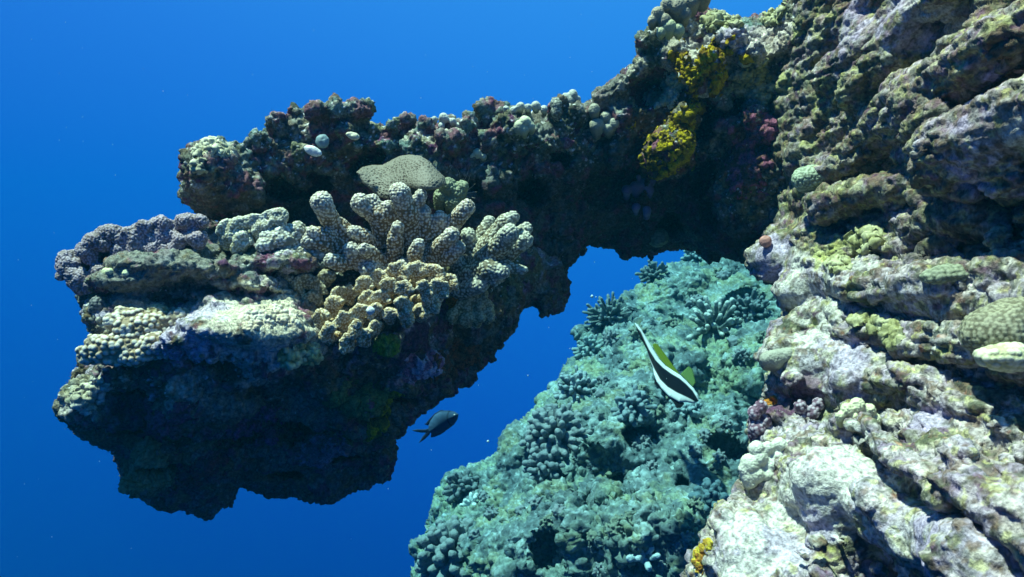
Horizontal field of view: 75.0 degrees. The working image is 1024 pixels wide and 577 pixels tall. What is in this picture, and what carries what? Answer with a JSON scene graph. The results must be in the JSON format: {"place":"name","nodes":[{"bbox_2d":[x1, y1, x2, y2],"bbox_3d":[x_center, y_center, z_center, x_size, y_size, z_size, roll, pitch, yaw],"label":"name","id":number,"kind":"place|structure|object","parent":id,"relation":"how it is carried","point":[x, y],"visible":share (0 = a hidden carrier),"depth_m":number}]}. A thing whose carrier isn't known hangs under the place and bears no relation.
{"place":"outdoors","nodes":[
{"label":"outdoors","id":0,"kind":"place"},
{"bbox_2d":[0,0,782,576],"label":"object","id":1,"kind":"structure","parent":0,"point":[147,79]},
{"bbox_2d":[412,410,458,442],"bbox_3d":[-0.183,0.330,1.598,0.111,0.077,0.028,0,0,-9],"label":"damselfish","id":2,"kind":"object","parent":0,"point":[440,422],"visible":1,"depth_m":1.59},
{"bbox_2d":[585,544,594,553],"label":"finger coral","id":3,"kind":"object","parent":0,"point":[590,548],"visible":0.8,"depth_m":1.86},
{"bbox_2d":[408,257,781,576],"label":"reef slope","id":4,"kind":"structure","parent":0,"point":[588,490],"depth_m":2.26},
{"bbox_2d":[414,515,473,576],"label":"finger coral","id":5,"kind":"object","parent":4,"relation":"on","point":[445,558],"visible":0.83,"depth_m":2.20},
{"bbox_2d":[442,469,479,502],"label":"finger coral","id":6,"kind":"object","parent":4,"relation":"on","point":[460,485],"visible":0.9,"depth_m":2.48},
{"bbox_2d":[459,492,479,506],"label":"coral","id":7,"kind":"object","parent":4,"relation":"on","point":[465,502],"visible":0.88,"depth_m":2.38},
{"bbox_2d":[468,529,480,539],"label":"finger coral","id":8,"kind":"object","parent":4,"relation":"on","point":[473,534],"visible":1,"depth_m":2.14},
{"bbox_2d":[477,490,489,501],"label":"finger coral","id":9,"kind":"object","parent":4,"relation":"on","point":[482,496],"visible":0.98,"depth_m":2.37},
{"bbox_2d":[483,504,498,519],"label":"finger coral","id":10,"kind":"object","parent":4,"relation":"on","point":[491,511],"visible":0.96,"depth_m":2.24},
{"bbox_2d":[515,505,525,515],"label":"finger coral","id":11,"kind":"object","parent":4,"relation":"on","point":[519,509],"visible":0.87,"depth_m":2.12},
{"bbox_2d":[527,494,542,510],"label":"finger coral","id":12,"kind":"object","parent":4,"relation":"on","point":[535,501],"visible":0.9,"depth_m":2.04},
{"bbox_2d":[522,443,565,483],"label":"finger coral","id":13,"kind":"object","parent":4,"relation":"on","point":[540,464],"visible":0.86,"depth_m":2.26},
{"bbox_2d":[539,512,554,532],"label":"finger coral","id":14,"kind":"object","parent":4,"relation":"on","point":[546,521],"visible":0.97,"depth_m":1.93},
{"bbox_2d":[519,402,592,461],"bbox_3d":[0.153,0.519,2.350,0.258,0.226,0.211,0,0,0],"label":"finger coral","id":15,"kind":"object","parent":4,"relation":"on","point":[554,428],"visible":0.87,"depth_m":2.31},
{"bbox_2d":[551,504,565,517],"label":"finger coral","id":16,"kind":"object","parent":4,"relation":"on","point":[557,509],"visible":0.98,"depth_m":1.92},
{"bbox_2d":[553,365,596,403],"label":"finger coral","id":17,"kind":"object","parent":4,"relation":"attached to","point":[576,383],"visible":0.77,"depth_m":2.50},
{"bbox_2d":[571,334,605,359],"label":"finger coral","id":18,"kind":"object","parent":4,"relation":"on","point":[590,346],"visible":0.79,"depth_m":2.92},
{"bbox_2d":[586,529,597,542],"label":"finger coral","id":19,"kind":"object","parent":4,"relation":"on","point":[591,535],"visible":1,"depth_m":1.84},
{"bbox_2d":[592,562,605,576],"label":"finger coral","id":20,"kind":"object","parent":4,"relation":"on","point":[596,572],"visible":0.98,"depth_m":1.81},
{"bbox_2d":[594,388,604,397],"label":"finger coral","id":21,"kind":"object","parent":4,"relation":"on","point":[600,393],"visible":0.94,"depth_m":2.43},
{"bbox_2d":[597,375,609,385],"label":"finger coral","id":22,"kind":"object","parent":4,"relation":"on","point":[604,380],"visible":0.69,"depth_m":2.55},
{"bbox_2d":[582,291,631,335],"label":"staghorn coral","id":23,"kind":"object","parent":4,"relation":"on","point":[603,315],"visible":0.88,"depth_m":3.08},
{"bbox_2d":[602,329,619,344],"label":"finger coral","id":24,"kind":"object","parent":4,"relation":"on","point":[610,335],"visible":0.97,"depth_m":2.90},
{"bbox_2d":[604,519,622,536],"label":"finger coral","id":25,"kind":"object","parent":4,"relation":"on","point":[614,527],"visible":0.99,"depth_m":1.80},
{"bbox_2d":[621,511,635,524],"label":"finger coral","id":26,"kind":"object","parent":4,"relation":"on","point":[628,517],"visible":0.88,"depth_m":1.82},
{"bbox_2d":[610,384,657,426],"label":"finger coral","id":27,"kind":"object","parent":4,"relation":"on","point":[632,405],"visible":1,"depth_m":2.26},
{"bbox_2d":[628,324,647,341],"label":"finger coral","id":28,"kind":"object","parent":4,"relation":"on","point":[634,332],"visible":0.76,"depth_m":2.78},
{"bbox_2d":[631,438,645,451],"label":"finger coral","id":29,"kind":"object","parent":4,"relation":"on","point":[636,444],"visible":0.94,"depth_m":2.23},
{"bbox_2d":[632,433,651,445],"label":"finger coral","id":30,"kind":"object","parent":4,"relation":"on","point":[645,439],"visible":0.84,"depth_m":2.24},
{"bbox_2d":[626,545,660,571],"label":"coral","id":31,"kind":"object","parent":4,"relation":"on","point":[636,557],"visible":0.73,"depth_m":1.75},
{"bbox_2d":[635,260,667,283],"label":"staghorn coral","id":32,"kind":"object","parent":4,"relation":"on","point":[650,272],"visible":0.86,"depth_m":3.30},
{"bbox_2d":[645,460,657,469],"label":"finger coral","id":33,"kind":"object","parent":4,"relation":"on","point":[651,464],"visible":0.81,"depth_m":2.10},
{"bbox_2d":[651,404,664,417],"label":"finger coral","id":34,"kind":"object","parent":4,"relation":"on","point":[660,410],"visible":0.82,"depth_m":2.31},
{"bbox_2d":[657,558,668,570],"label":"finger coral","id":35,"kind":"object","parent":4,"relation":"on","point":[662,564],"visible":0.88,"depth_m":1.76},
{"bbox_2d":[662,316,678,327],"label":"finger coral","id":36,"kind":"object","parent":4,"relation":"on","point":[670,322],"visible":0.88,"depth_m":2.89},
{"bbox_2d":[672,539,683,551],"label":"finger coral","id":37,"kind":"object","parent":4,"relation":"on","point":[678,545],"visible":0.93,"depth_m":1.75},
{"bbox_2d":[669,399,702,419],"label":"finger coral","id":38,"kind":"object","parent":4,"relation":"on","point":[687,408],"visible":0.71,"depth_m":2.30},
{"bbox_2d":[685,295,696,307],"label":"finger coral","id":39,"kind":"object","parent":4,"relation":"on","point":[689,303],"visible":0.62,"depth_m":3.12},
{"bbox_2d":[680,250,701,262],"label":"staghorn coral","id":40,"kind":"object","parent":4,"relation":"on","point":[692,256],"visible":0.38,"depth_m":3.67},
{"bbox_2d":[687,288,697,295],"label":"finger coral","id":41,"kind":"object","parent":4,"relation":"on","point":[692,291],"visible":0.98,"depth_m":3.15},
{"bbox_2d":[686,496,702,511],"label":"finger coral","id":42,"kind":"object","parent":4,"relation":"on","point":[694,503],"visible":1,"depth_m":1.84},
{"bbox_2d":[688,444,701,457],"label":"finger coral","id":43,"kind":"object","parent":4,"relation":"on","point":[694,450],"visible":1,"depth_m":2.10},
{"bbox_2d":[699,428,711,442],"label":"finger coral","id":44,"kind":"object","parent":4,"relation":"on","point":[705,434],"visible":1,"depth_m":2.19},
{"bbox_2d":[688,477,728,512],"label":"finger coral","id":45,"kind":"object","parent":4,"relation":"on","point":[708,493],"visible":0.64,"depth_m":1.87},
{"bbox_2d":[686,296,749,339],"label":"staghorn coral","id":46,"kind":"object","parent":4,"relation":"on","point":[714,322],"visible":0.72,"depth_m":2.86},
{"bbox_2d":[712,448,726,464],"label":"finger coral","id":47,"kind":"object","parent":4,"relation":"on","point":[719,456],"visible":1,"depth_m":2.07},
{"bbox_2d":[716,270,730,279],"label":"finger coral","id":48,"kind":"object","parent":4,"relation":"on","point":[723,275],"visible":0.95,"depth_m":3.22},
{"bbox_2d":[715,416,732,430],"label":"finger coral","id":49,"kind":"object","parent":4,"relation":"on","point":[726,423],"visible":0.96,"depth_m":2.21},
{"bbox_2d":[726,335,738,346],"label":"finger coral","id":50,"kind":"object","parent":4,"relation":"on","point":[732,340],"visible":0.83,"depth_m":2.70},
{"bbox_2d":[731,346,749,364],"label":"finger coral","id":51,"kind":"object","parent":4,"relation":"on","point":[740,355],"visible":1,"depth_m":2.54},
{"bbox_2d":[729,288,769,325],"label":"finger coral","id":52,"kind":"object","parent":4,"relation":"on","point":[753,305],"visible":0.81,"depth_m":2.85},
{"bbox_2d":[755,331,765,342],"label":"finger coral","id":53,"kind":"object","parent":4,"relation":"on","point":[760,335],"visible":0.64,"depth_m":2.62},
{"bbox_2d":[635,323,698,407],"bbox_3d":[0.469,0.225,2.011,0.162,0.234,0.204,0,0,0],"label":"banner fish","id":54,"kind":"object","parent":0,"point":[676,388],"visible":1,"depth_m":1.98},
{"bbox_2d":[708,461,721,474],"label":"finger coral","id":55,"kind":"object","parent":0,"point":[715,468],"visible":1,"depth_m":2.05},
{"bbox_2d":[679,0,1023,576],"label":"reef face","id":56,"kind":"object","parent":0,"point":[925,98],"visible":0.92,"depth_m":0.69},
{"bbox_2d":[52,0,806,520],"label":"rock arch","id":57,"kind":"object","parent":56,"relation":"attached to","point":[530,180],"visible":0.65,"depth_m":1.16},
{"bbox_2d":[69,375,114,415],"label":"encrusting coral","id":58,"kind":"object","parent":57,"relation":"attached to","point":[84,397],"visible":0.99,"depth_m":0.95},
{"bbox_2d":[88,295,107,312],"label":"dome coral","id":59,"kind":"object","parent":57,"relation":"on","point":[97,303],"visible":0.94,"depth_m":0.94},
{"bbox_2d":[101,268,128,275],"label":"knobbly coral","id":60,"kind":"object","parent":57,"relation":"on","point":[107,271],"visible":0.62,"depth_m":0.93},
{"bbox_2d":[54,212,209,295],"bbox_3d":[-0.553,-0.050,1.012,0.228,0.122,0.118,0,0,0],"label":"knobbly coral","id":61,"kind":"object","parent":57,"relation":"on","point":[95,247],"visible":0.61,"depth_m":0.96},
{"bbox_2d":[75,306,189,367],"bbox_3d":[-0.509,0.066,0.917,0.155,0.084,0.081,0,0,-31],"label":"coral","id":62,"kind":"object","parent":57,"relation":"attached to","point":[132,338],"visible":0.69,"depth_m":0.90},
{"bbox_2d":[117,436,177,498],"bbox_3d":[-0.564,0.278,1.050,0.086,0.104,0.087,0,0,32],"label":"encrusting coral","id":63,"kind":"object","parent":57,"relation":"on","point":[149,470],"visible":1,"depth_m":1.03},
{"bbox_2d":[145,304,169,312],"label":"dome coral","id":64,"kind":"object","parent":57,"relation":"attached to","point":[151,308],"visible":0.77,"depth_m":0.94},
{"bbox_2d":[189,136,229,174],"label":"encrusting coral","id":65,"kind":"object","parent":57,"relation":"attached to","point":[218,147],"visible":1,"depth_m":1.02},
{"bbox_2d":[215,207,288,254],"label":"cauliflower coral","id":66,"kind":"object","parent":57,"relation":"on","point":[238,234],"visible":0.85,"depth_m":0.99},
{"bbox_2d":[241,303,304,332],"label":"encrusting coral","id":67,"kind":"object","parent":57,"relation":"on","point":[280,315],"visible":1,"depth_m":0.89},
{"bbox_2d":[254,221,329,269],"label":"branching coral","id":68,"kind":"object","parent":57,"relation":"on","point":[289,237],"visible":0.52,"depth_m":0.99},
{"bbox_2d":[276,341,323,370],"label":"encrusting coral","id":69,"kind":"object","parent":57,"relation":"on","point":[298,355],"visible":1,"depth_m":0.92},
{"bbox_2d":[274,269,336,307],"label":"cauliflower coral","id":70,"kind":"object","parent":57,"relation":"on","point":[310,287],"visible":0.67,"depth_m":0.99},
{"bbox_2d":[304,145,321,156],"bbox_3d":[-0.316,-0.219,1.060,0.029,0.019,0.010,0,0,0],"label":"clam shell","id":71,"kind":"object","parent":57,"relation":"attached to","point":[311,150],"visible":1,"depth_m":1.06},
{"bbox_2d":[292,428,351,469],"bbox_3d":[-0.317,0.268,1.125,0.105,0.088,0.069,0,0,0],"label":"encrusting algae","id":72,"kind":"object","parent":57,"relation":"attached to","point":[330,450],"visible":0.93,"depth_m":1.11},
{"bbox_2d":[315,134,328,147],"bbox_3d":[-0.304,-0.236,1.070,0.022,0.023,0.014,0,0,0],"label":"sea squirt","id":73,"kind":"object","parent":57,"relation":"attached to","point":[322,141],"visible":1,"depth_m":1.06},
{"bbox_2d":[346,132,359,139],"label":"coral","id":74,"kind":"object","parent":57,"relation":"attached to","point":[353,135],"visible":1,"depth_m":1.06},
{"bbox_2d":[322,375,389,422],"bbox_3d":[-0.236,0.168,1.025,0.109,0.079,0.055,0,0,-31],"label":"encrusting algae","id":75,"kind":"object","parent":57,"relation":"attached to","point":[357,408],"visible":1,"depth_m":1.01},
{"bbox_2d":[311,260,458,354],"bbox_3d":[-0.184,0.026,1.010,0.212,0.135,0.160,0,0,0],"label":"cauliflower coral","id":76,"kind":"object","parent":57,"relation":"on","point":[357,324],"visible":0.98,"depth_m":0.96},
{"bbox_2d":[365,391,404,441],"bbox_3d":[-0.208,0.204,1.071,0.049,0.092,0.085,0,0,-38],"label":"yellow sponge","id":77,"kind":"object","parent":57,"relation":"on","point":[376,426],"visible":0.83,"depth_m":1.07},
{"bbox_2d":[372,333,400,357],"bbox_3d":[-0.185,0.084,0.983,0.042,0.036,0.024,0,0,-12],"label":"green sponge","id":78,"kind":"object","parent":57,"relation":"on","point":[387,346],"visible":1,"depth_m":0.98},
{"bbox_2d":[301,182,474,280],"bbox_3d":[-0.191,-0.081,1.050,0.262,0.162,0.132,0,0,-8],"label":"branching coral","id":79,"kind":"object","parent":57,"relation":"on","point":[414,229],"visible":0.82,"depth_m":1.01},
{"bbox_2d":[356,155,445,198],"bbox_3d":[-0.177,-0.182,1.077,0.158,0.078,0.057,0,0,29],"label":"honeycomb coral","id":80,"kind":"object","parent":57,"relation":"attached to","point":[416,171],"visible":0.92,"depth_m":1.07},
{"bbox_2d":[394,349,444,385],"bbox_3d":[-0.148,0.127,1.065,0.083,0.063,0.034,0,0,-18],"label":"pink algae crust","id":81,"kind":"object","parent":57,"relation":"attached to","point":[417,365],"visible":1,"depth_m":1.06},
{"bbox_2d":[52,3,793,520],"bbox_3d":[-0.035,-0.067,1.232,1.399,1.014,0.674,0,0,-23],"label":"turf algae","id":82,"kind":"object","parent":57,"relation":"on","point":[356,299],"visible":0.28,"depth_m":1.07},
{"bbox_2d":[431,113,460,128],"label":"round coral","id":83,"kind":"object","parent":57,"relation":"on","point":[444,118],"visible":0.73,"depth_m":1.18},
{"bbox_2d":[433,177,468,214],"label":"fuzzy coral","id":84,"kind":"object","parent":57,"relation":"attached to","point":[449,196],"visible":0.84,"depth_m":1.10},
{"bbox_2d":[445,296,457,309],"bbox_3d":[-0.092,0.020,1.141,0.066,0.048,0.033,0,0,-38],"label":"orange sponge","id":85,"kind":"object","parent":57,"relation":"on","point":[451,301],"visible":0.21,"depth_m":1.12},
{"bbox_2d":[425,336,482,383],"bbox_3d":[-0.101,0.127,1.141,0.050,0.092,0.181,0,0,22],"label":"encrusting algae","id":86,"kind":"object","parent":57,"relation":"attached to","point":[462,355],"visible":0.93,"depth_m":1.16},
{"bbox_2d":[446,290,494,327],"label":"cauliflower coral","id":87,"kind":"object","parent":57,"relation":"attached to","point":[476,311],"visible":0.98,"depth_m":1.07},
{"bbox_2d":[470,148,486,161],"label":"round coral","id":88,"kind":"object","parent":57,"relation":"on","point":[477,153],"visible":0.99,"depth_m":1.19},
{"bbox_2d":[446,211,533,299],"bbox_3d":[-0.049,-0.053,1.089,0.168,0.144,0.094,0,0,29],"label":"branching coral","id":89,"kind":"object","parent":57,"relation":"on","point":[493,251],"visible":0.91,"depth_m":1.06},
{"bbox_2d":[514,115,534,138],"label":"round coral","id":90,"kind":"object","parent":57,"relation":"on","point":[524,125],"visible":1,"depth_m":1.16},
{"bbox_2d":[503,101,547,116],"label":"round coral","id":91,"kind":"object","parent":57,"relation":"on","point":[535,107],"visible":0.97,"depth_m":1.18},
{"bbox_2d":[550,98,561,122],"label":"round coral","id":92,"kind":"object","parent":57,"relation":"on","point":[556,106],"visible":1,"depth_m":1.22},
{"bbox_2d":[562,89,580,103],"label":"round coral","id":93,"kind":"object","parent":57,"relation":"on","point":[571,95],"visible":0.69,"depth_m":1.25},
{"bbox_2d":[588,103,599,119],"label":"round coral","id":94,"kind":"object","parent":57,"relation":"on","point":[594,110],"visible":0.96,"depth_m":1.24},
{"bbox_2d":[589,111,618,139],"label":"round coral","id":95,"kind":"object","parent":57,"relation":"on","point":[606,124],"visible":1,"depth_m":1.24},
{"bbox_2d":[622,174,655,219],"bbox_3d":[0.261,-0.189,1.380,0.071,0.092,0.036,0,0,0],"label":"tube sponge","id":96,"kind":"object","parent":57,"relation":"on","point":[636,189],"visible":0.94,"depth_m":1.37},
{"bbox_2d":[649,228,668,246],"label":"dome coral","id":97,"kind":"object","parent":57,"relation":"attached to","point":[659,237],"visible":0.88,"depth_m":1.47},
{"bbox_2d":[617,98,705,180],"bbox_3d":[0.304,-0.274,1.250,0.166,0.150,0.137,0,0,-25],"label":"yellow sponge","id":98,"kind":"object","parent":57,"relation":"hanging from","point":[682,154],"visible":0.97,"depth_m":1.19},
{"bbox_2d":[642,71,686,109],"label":"encrusting coral","id":99,"kind":"object","parent":57,"relation":"attached to","point":[669,94],"visible":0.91,"depth_m":1.26},
{"bbox_2d":[656,19,684,39],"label":"round coral","id":100,"kind":"object","parent":57,"relation":"attached to","point":[669,29],"visible":1,"depth_m":1.12},
{"bbox_2d":[647,0,710,30],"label":"round coral","id":101,"kind":"object","parent":57,"relation":"on","point":[682,12],"visible":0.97,"depth_m":1.12},
{"bbox_2d":[667,32,753,100],"bbox_3d":[0.353,-0.395,1.188,0.151,0.122,0.089,0,0,27],"label":"yellow sponge","id":102,"kind":"object","parent":57,"relation":"on","point":[695,76],"visible":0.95,"depth_m":1.17},
{"bbox_2d":[699,10,743,32],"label":"encrusting coral","id":103,"kind":"object","parent":57,"relation":"on","point":[714,19],"visible":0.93,"depth_m":1.19},
{"bbox_2d":[724,109,778,205],"bbox_3d":[0.435,-0.240,1.195,0.129,0.176,0.075,0,0,29],"label":"encrusting algae","id":104,"kind":"object","parent":57,"relation":"attached to","point":[767,131],"visible":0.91,"depth_m":1.20},
{"bbox_2d":[730,58,775,105],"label":"encrusting coral","id":105,"kind":"object","parent":57,"relation":"on","point":[751,78],"visible":1,"depth_m":1.19},
{"bbox_2d":[759,0,787,27],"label":"encrusting coral","id":106,"kind":"object","parent":57,"relation":"on","point":[772,16],"visible":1,"depth_m":1.17},
{"bbox_2d":[691,537,712,575],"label":"yellow sponge","id":107,"kind":"object","parent":56,"relation":"on","point":[698,553],"visible":1,"depth_m":0.72},
{"bbox_2d":[738,437,791,489],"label":"knobbly coral","id":108,"kind":"object","parent":56,"relation":"on","point":[756,466],"visible":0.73,"depth_m":0.78},
{"bbox_2d":[759,235,771,246],"bbox_3d":[0.409,-0.076,1.076,0.020,0.020,0.012,0,0,0],"label":"cup sponge","id":109,"kind":"object","parent":56,"relation":"attached to","point":[765,240],"visible":1,"depth_m":1.07},
{"bbox_2d":[764,395,777,404],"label":"orange sponge","id":110,"kind":"object","parent":56,"relation":"on","point":[772,400],"visible":0.91,"depth_m":0.92},
{"bbox_2d":[759,347,792,371],"bbox_3d":[0.353,0.095,0.892,0.049,0.035,0.031,0,0,0],"label":"smooth sponge","id":111,"kind":"object","parent":56,"relation":"attached to","point":[774,360],"visible":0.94,"depth_m":0.88},
{"bbox_2d":[747,397,824,442],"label":"knobbly coral","id":112,"kind":"object","parent":56,"relation":"on","point":[759,421],"visible":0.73,"depth_m":0.84},
{"bbox_2d":[791,165,824,192],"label":"dome coral","id":113,"kind":"object","parent":56,"relation":"attached to","point":[807,179],"visible":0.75,"depth_m":0.97},
{"bbox_2d":[823,250,852,274],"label":"encrusting coral","id":114,"kind":"object","parent":56,"relation":"attached to","point":[837,261],"visible":1,"depth_m":0.88},
{"bbox_2d":[835,397,881,427],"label":"knobbly coral","id":115,"kind":"object","parent":56,"relation":"on","point":[854,407],"visible":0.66,"depth_m":0.69},
{"bbox_2d":[843,222,886,254],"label":"encrusting coral","id":116,"kind":"object","parent":56,"relation":"attached to","point":[862,239],"visible":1,"depth_m":0.86},
{"bbox_2d":[846,309,905,351],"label":"encrusting coral","id":117,"kind":"object","parent":56,"relation":"attached to","point":[890,333],"visible":1,"depth_m":0.75},
{"bbox_2d":[919,263,968,284],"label":"dome coral","id":118,"kind":"object","parent":56,"relation":"on","point":[943,274],"visible":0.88,"depth_m":0.66},
{"bbox_2d":[958,296,1023,351],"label":"dome coral","id":119,"kind":"object","parent":56,"relation":"on","point":[999,321],"visible":0.72,"depth_m":0.57},
{"bbox_2d":[972,342,1023,372],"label":"dome coral","id":120,"kind":"object","parent":56,"relation":"on","point":[1006,357],"visible":1,"depth_m":0.55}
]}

